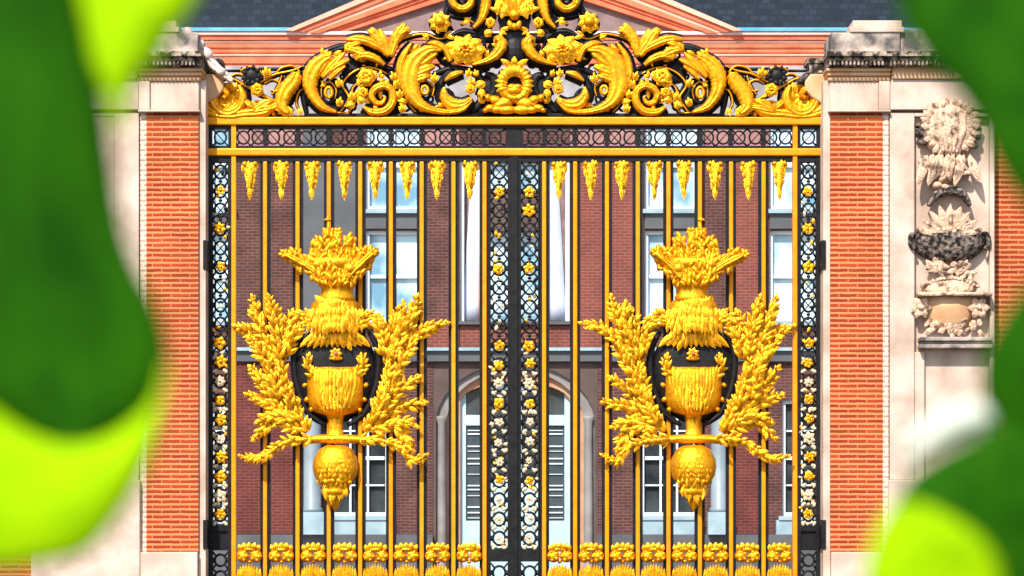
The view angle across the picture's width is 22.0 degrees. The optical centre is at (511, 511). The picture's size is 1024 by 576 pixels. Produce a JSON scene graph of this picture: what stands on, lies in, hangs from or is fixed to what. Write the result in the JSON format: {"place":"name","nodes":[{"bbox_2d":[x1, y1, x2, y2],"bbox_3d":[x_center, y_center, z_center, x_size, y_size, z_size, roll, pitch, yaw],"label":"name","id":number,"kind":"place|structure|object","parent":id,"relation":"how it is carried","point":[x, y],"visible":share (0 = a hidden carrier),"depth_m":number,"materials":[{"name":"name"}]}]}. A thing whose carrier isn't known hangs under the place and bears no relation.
{"place":"outdoors","nodes":[
{"label":"outdoors","id":0,"kind":"place"},
{"bbox_2d":[180,0,904,575],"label":"palace building","id":1,"kind":"structure","parent":0,"point":[240,34],"depth_m":57.00,"materials":[{"name":"brick"}]},
{"bbox_2d":[213,130,227,212],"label":"window","id":2,"kind":"structure","parent":1,"relation":"in","point":[220,134],"depth_m":57.22,"materials":[{"name":"white paint"}]},
{"bbox_2d":[214,231,227,325],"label":"window","id":3,"kind":"structure","parent":1,"relation":"in","point":[224,257],"depth_m":57.22,"materials":[{"name":"white paint"}]},
{"bbox_2d":[214,400,227,523],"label":"window","id":4,"kind":"structure","parent":1,"relation":"in","point":[219,428],"depth_m":57.22,"materials":[{"name":"glass"}]},
{"bbox_2d":[334,412,385,533],"bbox_3d":[-3.308,-0.967,57.060,1.572,2.902,0.363,0,0,0],"label":"window","id":5,"kind":"structure","parent":1,"relation":"in","point":[344,517],"depth_m":57.22,"materials":[{"name":"glass"}]},
{"bbox_2d":[366,231,416,324],"bbox_3d":[-2.556,-5.052,57.060,1.382,2.055,0.363,0,0,0],"label":"window","id":6,"kind":"structure","parent":1,"relation":"in","point":[406,241],"depth_m":57.22,"materials":[{"name":"glass"}]},
{"bbox_2d":[366,130,419,212],"bbox_3d":[-2.556,-7.453,57.060,1.382,2.021,0.363,0,0,0],"label":"window","id":7,"kind":"structure","parent":1,"relation":"in","point":[403,205],"depth_m":57.22,"materials":[{"name":"glass"}]},
{"bbox_2d":[464,163,479,320],"bbox_3d":[-0.855,-5.872,57.238,0.432,3.454,0.042,0,0,0],"label":"curtain","id":8,"kind":"object","parent":1,"relation":"hanging from","point":[472,293],"visible":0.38,"depth_m":57.23,"materials":[{"name":"white fabric"}]},
{"bbox_2d":[459,162,569,324],"bbox_3d":[0.060,-5.855,57.081,2.539,3.627,0.439,0,0,0],"label":"window","id":9,"kind":"structure","parent":1,"relation":"in","point":[564,199],"depth_m":57.26,"materials":[{"name":"white paint"}]},
{"bbox_2d":[549,163,564,320],"bbox_3d":[0.963,-5.872,57.245,0.423,3.454,0.028,0,0,0],"label":"curtain","id":10,"kind":"object","parent":1,"relation":"hanging from","point":[556,294],"visible":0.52,"depth_m":57.23,"materials":[{"name":"white fabric"}]},
{"bbox_2d":[643,231,686,324],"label":"window","id":11,"kind":"structure","parent":1,"relation":"in","point":[653,278],"depth_m":57.22,"materials":[{"name":"glass"}]},
{"bbox_2d":[643,405,693,533],"bbox_3d":[3.394,-0.967,57.060,1.503,2.902,0.363,0,0,0],"label":"window","id":12,"kind":"structure","parent":1,"relation":"in","point":[683,516],"depth_m":57.22,"materials":[{"name":"glass"}]},
{"bbox_2d":[643,130,696,213],"bbox_3d":[3.437,-7.453,57.060,1.313,2.021,0.363,0,0,0],"label":"window","id":13,"kind":"structure","parent":1,"relation":"in","point":[680,205],"depth_m":57.22,"materials":[{"name":"glass"}]},
{"bbox_2d":[769,130,815,213],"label":"window","id":14,"kind":"structure","parent":1,"relation":"in","point":[784,205],"depth_m":57.22,"materials":[{"name":"glass"}]},
{"bbox_2d":[770,231,814,325],"bbox_3d":[6.166,-5.052,57.060,1.382,2.055,0.363,0,0,0],"label":"window","id":15,"kind":"structure","parent":1,"relation":"in","point":[780,241],"depth_m":57.22,"materials":[{"name":"glass"}]},
{"bbox_2d":[776,400,814,533],"bbox_3d":[6.443,-0.967,57.060,1.485,2.902,0.363,0,0,0],"label":"window","id":16,"kind":"structure","parent":1,"relation":"in","point":[784,522],"depth_m":57.12,"materials":[{"name":"white paint"}]},
{"label":"ground","id":17,"kind":"structure","parent":0,"visible":0},
{"bbox_2d":[0,568,30,575],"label":"brick wall","id":18,"kind":"structure","parent":17,"relation":"on","point":[25,572],"depth_m":29.88,"materials":[{"name":"brick"}]},
{"bbox_2d":[31,81,140,575],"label":"stone pilaster","id":19,"kind":"object","parent":17,"relation":"on","point":[116,551],"visible":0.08,"depth_m":29.60,"materials":[{"name":"beige stone"}]},
{"bbox_2d":[0,0,197,570],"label":"leafy shrub","id":20,"kind":"object","parent":17,"relation":"on","point":[84,358],"visible":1,"depth_m":0.86,"materials":[{"name":"green plant"}]},
{"bbox_2d":[138,27,233,575],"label":"brick pier","id":21,"kind":"structure","parent":17,"relation":"on","point":[181,84],"depth_m":29.65,"materials":[{"name":"brick"}]},
{"bbox_2d":[208,0,820,156],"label":"gate overthrow","id":22,"kind":"object","parent":21,"relation":"attached to","point":[514,99],"visible":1,"depth_m":29.94,"materials":[{"name":"gold metal"}]},
{"bbox_2d":[208,156,517,575],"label":"gate leaf","id":23,"kind":"object","parent":17,"relation":"on","point":[336,364],"visible":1,"depth_m":29.95,"materials":[{"name":"gold metal"}]},
{"bbox_2d":[518,156,819,575],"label":"gate leaf","id":24,"kind":"object","parent":17,"relation":"on","point":[691,374],"visible":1,"depth_m":29.96,"materials":[{"name":"gold metal"}]},
{"bbox_2d":[795,20,931,575],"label":"brick pier","id":25,"kind":"structure","parent":17,"relation":"on","point":[845,79],"depth_m":29.65,"materials":[{"name":"brick"}]},
{"bbox_2d":[888,29,994,510],"bbox_3d":[4.837,-1.915,29.901,1.223,7.030,0.797,0,0,0],"label":"stone pilaster","id":26,"kind":"object","parent":17,"relation":"on","point":[941,245],"visible":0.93,"depth_m":29.65,"materials":[{"name":"beige stone"}]},
{"bbox_2d":[864,0,1023,575],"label":"leafy shrub","id":27,"kind":"object","parent":17,"relation":"on","point":[957,510],"visible":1,"depth_m":0.85,"materials":[{"name":"green plant"}]},
{"bbox_2d":[995,164,1023,327],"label":"brick wall","id":28,"kind":"structure","parent":17,"relation":"on","point":[1009,246],"depth_m":29.88,"materials":[{"name":"brick"}]}
]}

